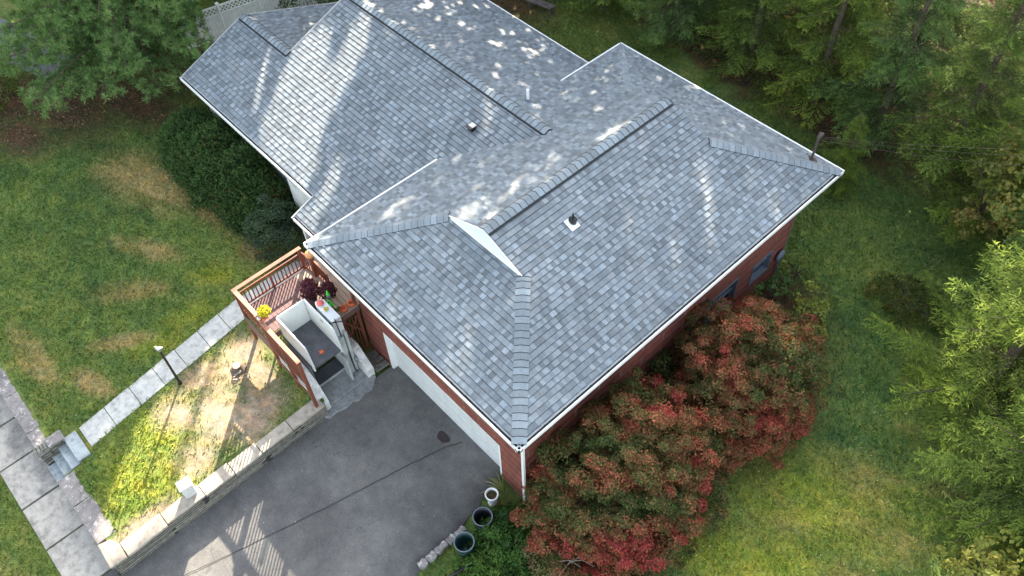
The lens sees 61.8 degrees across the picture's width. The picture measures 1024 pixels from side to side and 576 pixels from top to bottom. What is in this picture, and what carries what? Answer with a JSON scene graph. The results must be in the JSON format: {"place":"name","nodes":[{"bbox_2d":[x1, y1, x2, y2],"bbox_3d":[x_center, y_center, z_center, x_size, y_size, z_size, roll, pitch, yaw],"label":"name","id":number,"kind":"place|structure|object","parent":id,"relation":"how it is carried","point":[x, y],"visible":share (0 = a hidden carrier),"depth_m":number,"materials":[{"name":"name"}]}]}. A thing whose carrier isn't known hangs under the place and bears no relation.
{"place":"outdoors","nodes":[
{"label":"outdoors","id":0,"kind":"place"},
{"bbox_2d":[0,18,77,77],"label":"road","id":1,"kind":"structure","parent":0,"point":[50,67],"depth_m":39.28,"materials":[{"name":"grey asphalt"}]},
{"bbox_2d":[0,394,110,575],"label":"sidewalk","id":2,"kind":"structure","parent":0,"point":[53,517],"depth_m":27.17,"materials":[{"name":"concrete"}]},
{"bbox_2d":[104,568,119,575],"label":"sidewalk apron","id":3,"kind":"object","parent":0,"point":[113,572],"depth_m":25.79,"materials":[{"name":"concrete"}]},
{"bbox_2d":[79,256,316,445],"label":"path","id":4,"kind":"structure","parent":0,"point":[121,406],"depth_m":29.06,"materials":[{"name":"grey stone"}]},
{"bbox_2d":[230,362,246,376],"bbox_3d":[-9.274,2.678,28.861,0.668,0.295,0.657,-37,60,-23],"label":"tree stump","id":5,"kind":"object","parent":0,"point":[236,367],"visible":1,"depth_m":28.80,"materials":[{"name":"wood"}]},
{"bbox_2d":[120,366,500,575],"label":"driveway","id":6,"kind":"structure","parent":0,"point":[388,424],"depth_m":26.70,"materials":[{"name":"grey asphalt"}]},
{"bbox_2d":[183,442,461,575],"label":"driveway seam","id":7,"kind":"object","parent":6,"relation":"on","point":[321,509],"visible":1,"depth_m":26.59,"materials":[{"name":"black asphalt"}]},
{"bbox_2d":[437,431,449,442],"bbox_3d":[-2.241,4.854,27.795,0.304,0.001,0.510,-37,60,-23],"label":"tar stain","id":8,"kind":"object","parent":6,"relation":"on","point":[442,437],"visible":1,"depth_m":27.79,"materials":[{"name":"black asphalt"}]},
{"bbox_2d":[496,507,515,530],"bbox_3d":[-0.130,6.983,25.883,0.713,0.641,0.839,6,53,7],"label":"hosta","id":9,"kind":"object","parent":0,"point":[505,517],"visible":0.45,"depth_m":25.73,"materials":[{"name":"green plant"}]},
{"bbox_2d":[0,0,1023,575],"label":"ground","id":10,"kind":"structure","parent":0,"point":[218,416],"depth_m":30.03,"materials":[{"name":"green plant"}]},
{"bbox_2d":[0,59,18,112],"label":"edge bush","id":11,"kind":"object","parent":10,"relation":"on","point":[10,85],"visible":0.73,"depth_m":37.53,"materials":[{"name":"green plant"}]},
{"bbox_2d":[0,368,115,544],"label":"garden edge wall","id":12,"kind":"structure","parent":10,"relation":"on","point":[96,523],"depth_m":26.67,"materials":[{"name":"stone"}]},
{"bbox_2d":[34,430,90,481],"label":"entry steps","id":13,"kind":"structure","parent":10,"relation":"on","point":[59,454],"depth_m":27.44,"materials":[{"name":"concrete"}]},
{"bbox_2d":[0,48,201,150],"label":"leaf litter","id":14,"kind":"object","parent":10,"relation":"on","point":[80,112],"visible":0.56,"depth_m":37.25,"materials":[{"name":"brown plant"}]},
{"bbox_2d":[0,0,214,120],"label":"pine tree","id":15,"kind":"object","parent":10,"relation":"on","point":[78,19],"visible":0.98,"depth_m":35.05,"materials":[{"name":"green plant"}]},
{"bbox_2d":[5,207,300,496],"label":"fallen leaves","id":16,"kind":"object","parent":10,"relation":"on","point":[161,362],"visible":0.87,"depth_m":28.79,"materials":[{"name":"brown plant"}]},
{"bbox_2d":[154,346,181,384],"bbox_3d":[-11.139,2.557,27.915,0.243,2.339,0.174,-20,55,-13],"label":"lamp post","id":17,"kind":"object","parent":10,"relation":"on","point":[159,350],"visible":1,"depth_m":27.70,"materials":[{"name":"black metal"}]},
{"bbox_2d":[98,399,328,574],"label":"retaining wall","id":18,"kind":"structure","parent":10,"relation":"on","point":[148,538],"depth_m":26.52,"materials":[{"name":"stone"}]},
{"bbox_2d":[175,475,197,498],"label":"stone block","id":19,"kind":"structure","parent":18,"relation":"on","point":[186,486],"depth_m":25.89,"materials":[{"name":"white paint"}]},
{"bbox_2d":[154,103,297,239],"bbox_3d":[-11.769,-4.854,33.522,3.550,3.099,8.598,-37,60,-23],"label":"yew hedge","id":20,"kind":"object","parent":10,"relation":"on","point":[203,153],"visible":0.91,"depth_m":32.61,"materials":[{"name":"green plant"}]},
{"bbox_2d":[233,370,250,379],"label":"wood chips","id":21,"kind":"object","parent":10,"relation":"on","point":[249,377],"visible":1,"depth_m":28.67,"materials":[{"name":"beige wood"}]},
{"bbox_2d":[180,0,328,49],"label":"lattice fence","id":22,"kind":"object","parent":10,"relation":"on","point":[227,17],"visible":0.48,"depth_m":39.53,"materials":[{"name":"plastic"}]},
{"bbox_2d":[242,192,309,264],"bbox_3d":[-8.721,-2.311,31.777,2.856,2.202,2.690,9,53,9],"label":"holly shrub","id":23,"kind":"object","parent":10,"relation":"on","point":[282,228],"visible":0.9,"depth_m":31.36,"materials":[{"name":"green plant"}]},
{"bbox_2d":[231,246,369,407],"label":"deck","id":24,"kind":"structure","parent":10,"relation":"on","point":[287,293],"depth_m":28.29,"materials":[{"name":"brown wood"}]},
{"bbox_2d":[256,305,270,316],"bbox_3d":[-7.726,0.724,26.617,0.474,0.385,0.476,-37,60,-23],"label":"flower pot","id":25,"kind":"object","parent":24,"relation":"on","point":[263,311],"visible":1,"depth_m":26.51,"materials":[{"name":"plant"}]},
{"bbox_2d":[304,250,313,258],"bbox_3d":[-6.666,-1.127,28.103,0.331,0.319,0.326,-37,60,-23],"label":"pumpkin","id":26,"kind":"object","parent":24,"relation":"on","point":[308,254],"visible":0.77,"depth_m":28.02,"materials":[{"name":"orange plant"}]},
{"bbox_2d":[299,277,320,299],"bbox_3d":[-6.634,0.015,28.045,0.715,0.939,0.744,-17,54,-11],"label":"potted plant","id":27,"kind":"object","parent":24,"relation":"on","point":[312,287],"visible":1,"depth_m":27.86,"materials":[{"name":"purple plant"}]},
{"bbox_2d":[318,280,337,299],"bbox_3d":[-6.067,0.073,28.041,0.631,0.842,0.635,11,54,11],"label":"potted plant","id":28,"kind":"object","parent":24,"relation":"on","point":[330,287],"visible":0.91,"depth_m":27.86,"materials":[{"name":"purple plant"}]},
{"bbox_2d":[339,304,347,311],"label":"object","id":29,"kind":"object","parent":24,"relation":"on","point":[341,307],"visible":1,"depth_m":27.94,"materials":[{"name":"orange plastic"}]},
{"bbox_2d":[347,299,354,306],"bbox_3d":[-5.281,0.490,28.110,0.286,0.117,0.285,-37,60,-23],"label":"pumpkin","id":30,"kind":"object","parent":24,"relation":"on","point":[349,304],"visible":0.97,"depth_m":28.04,"materials":[{"name":"orange plastic"}]},
{"bbox_2d":[279,350,330,409],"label":"concrete side wall","id":31,"kind":"structure","parent":10,"relation":"on","point":[318,392],"depth_m":27.93,"materials":[{"name":"grey concrete"}]},
{"bbox_2d":[274,0,337,9],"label":"garden bush","id":32,"kind":"object","parent":10,"relation":"on","point":[317,2],"visible":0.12,"depth_m":38.89,"materials":[{"name":"green plant"}]},
{"bbox_2d":[324,297,348,333],"bbox_3d":[-5.846,1.305,28.915,0.310,2.745,0.580,-37,60,-23],"label":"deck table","id":33,"kind":"object","parent":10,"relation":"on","point":[335,302],"visible":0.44,"depth_m":27.84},
{"bbox_2d":[326,290,330,299],"bbox_3d":[-5.979,0.213,27.768,0.146,0.400,0.162,-37,60,-23],"label":"plastic bottle","id":34,"kind":"object","parent":33,"relation":"on","point":[328,296],"visible":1,"depth_m":27.75,"materials":[{"name":"green plastic"}]},
{"bbox_2d":[321,367,375,417],"bbox_3d":[-5.884,3.357,29.165,2.290,0.260,1.878,-37,60,-23],"label":"concrete apron","id":35,"kind":"object","parent":10,"relation":"on","point":[342,390],"visible":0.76,"depth_m":28.96,"materials":[{"name":"grey concrete"}]},
{"bbox_2d":[276,299,358,386],"bbox_3d":[-6.334,1.888,28.201,1.575,3.100,1.820,-37,60,-23],"label":"platform lift","id":36,"kind":"object","parent":35,"relation":"on","point":[306,338],"visible":0.99,"depth_m":27.75,"materials":[{"name":"metal"}]},
{"bbox_2d":[316,300,323,305],"bbox_3d":[-6.164,0.472,27.438,0.227,0.120,0.227,-37,60,-23],"label":"toy gourd","id":37,"kind":"object","parent":36,"relation":"on","point":[319,302],"visible":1,"depth_m":27.39,"materials":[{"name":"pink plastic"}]},
{"bbox_2d":[314,358,343,384],"bbox_3d":[-6.259,2.946,29.490,1.660,0.265,0.600,-37,60,-23],"label":"doormat","id":38,"kind":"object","parent":35,"relation":"on","point":[329,370],"depth_m":29.39,"materials":[{"name":"black rubber"}]},
{"bbox_2d":[349,335,375,377],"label":"concrete side wall","id":39,"kind":"structure","parent":10,"relation":"on","point":[364,364],"depth_m":28.93,"materials":[{"name":"grey concrete"}]},
{"bbox_2d":[365,350,388,372],"bbox_3d":[-4.752,2.493,29.614,0.528,0.196,1.011,-37,60,-23],"label":"stone step","id":40,"kind":"object","parent":10,"relation":"on","point":[377,362],"visible":0.74,"depth_m":29.54,"materials":[{"name":"grey stone"}]},
{"bbox_2d":[417,525,466,569],"bbox_3d":[-2.089,7.799,25.690,1.795,0.263,0.281,-37,60,-23],"label":"stone edging","id":41,"kind":"object","parent":10,"relation":"on","point":[423,564],"visible":0.92,"depth_m":25.53,"materials":[{"name":"white stone"}]},
{"bbox_2d":[449,554,478,575],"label":"drain pipe","id":42,"kind":"object","parent":10,"relation":"on","point":[459,570],"visible":0.51,"depth_m":25.11,"materials":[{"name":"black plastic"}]},
{"bbox_2d":[454,530,474,557],"bbox_3d":[-1.386,7.649,25.292,0.692,0.776,0.620,-37,60,-23],"label":"trash can","id":43,"kind":"object","parent":10,"relation":"on","point":[462,539],"visible":0.99,"depth_m":25.24,"materials":[{"name":"green plastic"}]},
{"bbox_2d":[472,505,492,529],"bbox_3d":[-0.862,7.025,25.748,0.684,0.736,0.610,-37,60,-23],"label":"trash can","id":44,"kind":"object","parent":10,"relation":"on","point":[479,512],"visible":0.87,"depth_m":25.68,"materials":[{"name":"black plastic"}]},
{"bbox_2d":[485,487,498,505],"bbox_3d":[-0.606,6.433,26.192,0.443,0.652,0.436,10,54,10],"label":"planter","id":45,"kind":"object","parent":10,"relation":"on","point":[491,494],"visible":1,"depth_m":26.01,"materials":[{"name":"ceramic"}]},
{"bbox_2d":[450,534,534,575],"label":"fern clump","id":46,"kind":"object","parent":10,"relation":"on","point":[481,569],"visible":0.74,"depth_m":24.80,"materials":[{"name":"green plant"}]},
{"bbox_2d":[481,473,503,507],"bbox_3d":[-0.525,6.189,26.597,1.113,0.219,0.792,-37,60,-23],"label":"strap leaf plant","id":47,"kind":"object","parent":10,"relation":"on","point":[501,488],"visible":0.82,"depth_m":26.59,"materials":[{"name":"green plant"}]},
{"bbox_2d":[179,0,844,501],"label":"house","id":48,"kind":"structure","parent":10,"relation":"on","point":[523,242],"depth_m":27.14,"materials":[{"name":"grey"}]},
{"bbox_2d":[286,177,308,207],"bbox_3d":[-7.731,-3.382,31.743,0.550,1.650,2.500,-37,60,-23],"label":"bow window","id":49,"kind":"structure","parent":48,"relation":"in","point":[300,198],"depth_m":31.26,"materials":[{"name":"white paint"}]},
{"bbox_2d":[392,342,499,465],"bbox_3d":[-2.110,3.594,27.449,0.065,2.118,5.440,-37,60,-23],"label":"garage door","id":50,"kind":"structure","parent":48,"relation":"in","point":[480,437],"depth_m":27.59,"materials":[{"name":"paint"}]},
{"bbox_2d":[703,277,738,324],"bbox_3d":[6.989,0.461,28.988,1.640,1.430,0.230,-37,60,-23],"label":"window","id":51,"kind":"structure","parent":48,"relation":"in","point":[730,290],"depth_m":29.17,"materials":[{"name":"grey glass"}]},
{"bbox_2d":[747,250,773,285],"bbox_3d":[8.601,-0.757,29.856,1.140,1.030,0.230,-37,60,-23],"label":"window","id":52,"kind":"structure","parent":48,"relation":"in","point":[761,266],"depth_m":30.16,"materials":[{"name":"grey glass"}]},
{"bbox_2d":[471,501,552,575],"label":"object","id":53,"kind":"object","parent":10,"relation":"on","point":[505,543],"visible":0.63,"depth_m":25.08,"materials":[{"name":"green plant"}]},
{"bbox_2d":[514,534,562,575],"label":"mottled bush","id":54,"kind":"object","parent":10,"relation":"on","point":[533,560],"visible":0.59,"depth_m":24.55,"materials":[{"name":"green plant"}]},
{"bbox_2d":[526,0,555,16],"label":"garden bench","id":55,"kind":"object","parent":10,"relation":"on","point":[546,5],"visible":1,"depth_m":40.27,"materials":[{"name":"grey wood"}]},
{"bbox_2d":[549,553,579,575],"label":"dead branch","id":56,"kind":"object","parent":10,"relation":"on","point":[564,560],"visible":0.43,"depth_m":24.89,"materials":[{"name":"grey wood"}]},
{"bbox_2d":[553,557,593,575],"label":"dead branch","id":57,"kind":"object","parent":10,"relation":"on","point":[568,563],"visible":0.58,"depth_m":24.98,"materials":[{"name":"grey wood"}]},
{"bbox_2d":[551,0,651,15],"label":"conifer tree","id":58,"kind":"object","parent":10,"relation":"on","point":[599,4],"visible":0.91,"depth_m":39.74,"materials":[{"name":"green plant"}]},
{"bbox_2d":[509,366,743,575],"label":"red shrub","id":59,"kind":"object","parent":10,"relation":"on","point":[628,491],"visible":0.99,"depth_m":23.97,"materials":[{"name":"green plant"}]},
{"bbox_2d":[622,0,738,50],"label":"conifer tree","id":60,"kind":"object","parent":10,"relation":"on","point":[660,31],"visible":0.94,"depth_m":37.77,"materials":[{"name":"green plant"}]},
{"bbox_2d":[643,294,845,474],"bbox_3d":[7.346,2.755,26.910,6.795,5.142,5.239,-37,60,-23],"label":"red shrub","id":61,"kind":"object","parent":10,"relation":"on","point":[724,378],"visible":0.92,"depth_m":26.00,"materials":[{"name":"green plant"}]},
{"bbox_2d":[696,0,794,23],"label":"conifer tree","id":62,"kind":"object","parent":10,"relation":"on","point":[725,12],"visible":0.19,"depth_m":39.11,"materials":[{"name":"green plant"}]},
{"bbox_2d":[691,0,820,119],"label":"conifer tree","id":63,"kind":"object","parent":10,"relation":"on","point":[740,35],"visible":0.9,"depth_m":36.68,"materials":[{"name":"green plant"}]},
{"bbox_2d":[748,267,799,307],"bbox_3d":[9.239,0.080,30.057,2.580,1.969,1.343,-37,60,-23],"label":"sapling","id":64,"kind":"object","parent":10,"relation":"on","point":[772,285],"visible":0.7,"depth_m":29.91,"materials":[{"name":"green plant"}]},
{"bbox_2d":[781,255,814,284],"bbox_3d":[10.339,-0.634,31.150,1.214,1.119,1.337,-18,54,-11],"label":"leafy seedling","id":65,"kind":"object","parent":10,"relation":"on","point":[790,263],"visible":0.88,"depth_m":30.95,"materials":[{"name":"green plant"}]},
{"bbox_2d":[642,7,955,171],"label":"twig litter","id":66,"kind":"object","parent":10,"relation":"on","point":[802,95],"visible":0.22,"depth_m":37.65,"materials":[{"name":"brown wood"}]},
{"bbox_2d":[785,279,829,338],"bbox_3d":[10.210,0.775,29.285,2.090,2.224,1.700,-37,60,-23],"label":"sapling","id":67,"kind":"object","parent":10,"relation":"on","point":[808,304],"visible":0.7,"depth_m":29.17,"materials":[{"name":"green plant"}]},
{"bbox_2d":[735,0,891,128],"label":"conifer tree","id":68,"kind":"object","parent":10,"relation":"on","point":[846,45],"visible":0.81,"depth_m":34.40,"materials":[{"name":"green plant"}]},
{"bbox_2d":[740,0,911,73],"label":"conifer tree","id":69,"kind":"object","parent":10,"relation":"on","point":[795,22],"visible":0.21,"depth_m":36.88,"materials":[{"name":"green plant"}]},
{"bbox_2d":[822,113,870,199],"bbox_3d":[12.919,-5.105,32.592,2.186,4.051,2.176,5,53,6],"label":"conifer tree","id":70,"kind":"object","parent":10,"relation":"on","point":[845,165],"visible":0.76,"depth_m":32.63,"materials":[{"name":"green plant"}]},
{"bbox_2d":[709,284,997,571],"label":"fallen leaves","id":71,"kind":"object","parent":10,"relation":"on","point":[845,471],"visible":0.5,"depth_m":26.50,"materials":[{"name":"brown plant"}]},
{"bbox_2d":[805,0,967,173],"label":"conifer tree","id":72,"kind":"object","parent":10,"relation":"on","point":[896,72],"visible":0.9,"depth_m":32.67,"materials":[{"name":"green plant"}]},
{"bbox_2d":[863,269,953,341],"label":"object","id":73,"kind":"object","parent":10,"relation":"on","point":[902,302],"visible":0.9,"depth_m":29.78,"materials":[{"name":"green plant"}]},
{"bbox_2d":[830,0,1018,97],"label":"conifer tree","id":74,"kind":"object","parent":10,"relation":"on","point":[962,16],"visible":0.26,"depth_m":34.58,"materials":[{"name":"green plant"}]},
{"bbox_2d":[862,230,1023,474],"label":"conifer tree","id":75,"kind":"object","parent":10,"relation":"on","point":[1004,326],"visible":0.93,"depth_m":26.05,"materials":[{"name":"green plant"}]},
{"bbox_2d":[882,0,1023,218],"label":"conifer tree","id":76,"kind":"object","parent":10,"relation":"on","point":[969,114],"visible":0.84,"depth_m":30.76,"materials":[{"name":"green plant"}]},
{"bbox_2d":[905,384,1023,574],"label":"conifer tree","id":77,"kind":"object","parent":10,"relation":"on","point":[1009,513],"visible":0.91,"depth_m":24.32,"materials":[{"name":"green plant"}]},
{"bbox_2d":[923,66,1023,270],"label":"conifer tree","id":78,"kind":"object","parent":10,"relation":"on","point":[998,151],"visible":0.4,"depth_m":30.47,"materials":[{"name":"green plant"}]},
{"bbox_2d":[932,526,1023,575],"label":"yellow shrub","id":79,"kind":"object","parent":10,"relation":"on","point":[994,558],"visible":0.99,"depth_m":23.27,"materials":[{"name":"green plant"}]},
{"bbox_2d":[936,0,1023,147],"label":"conifer tree","id":80,"kind":"object","parent":10,"relation":"on","point":[1019,118],"visible":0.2,"depth_m":32.89,"materials":[{"name":"green plant"}]},
{"bbox_2d":[948,139,1023,245],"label":"maple tree","id":81,"kind":"object","parent":10,"relation":"on","point":[988,167],"visible":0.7,"depth_m":29.52,"materials":[{"name":"green plant"}]},
{"bbox_2d":[949,180,1023,339],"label":"conifer tree","id":82,"kind":"object","parent":10,"relation":"on","point":[1007,247],"visible":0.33,"depth_m":28.70,"materials":[{"name":"green plant"}]},
{"bbox_2d":[966,509,1023,575],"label":"conifer tree","id":83,"kind":"object","parent":10,"relation":"on","point":[1021,570],"visible":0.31,"depth_m":24.04,"materials":[{"name":"green plant"}]},
{"bbox_2d":[983,151,1023,246],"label":"maple tree","id":84,"kind":"object","parent":10,"relation":"on","point":[1009,196],"visible":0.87,"depth_m":27.92,"materials":[{"name":"green plant"}]},
{"bbox_2d":[822,137,1023,165],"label":"service wires","id":85,"kind":"object","parent":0,"point":[921,149],"visible":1,"depth_m":27.21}
]}

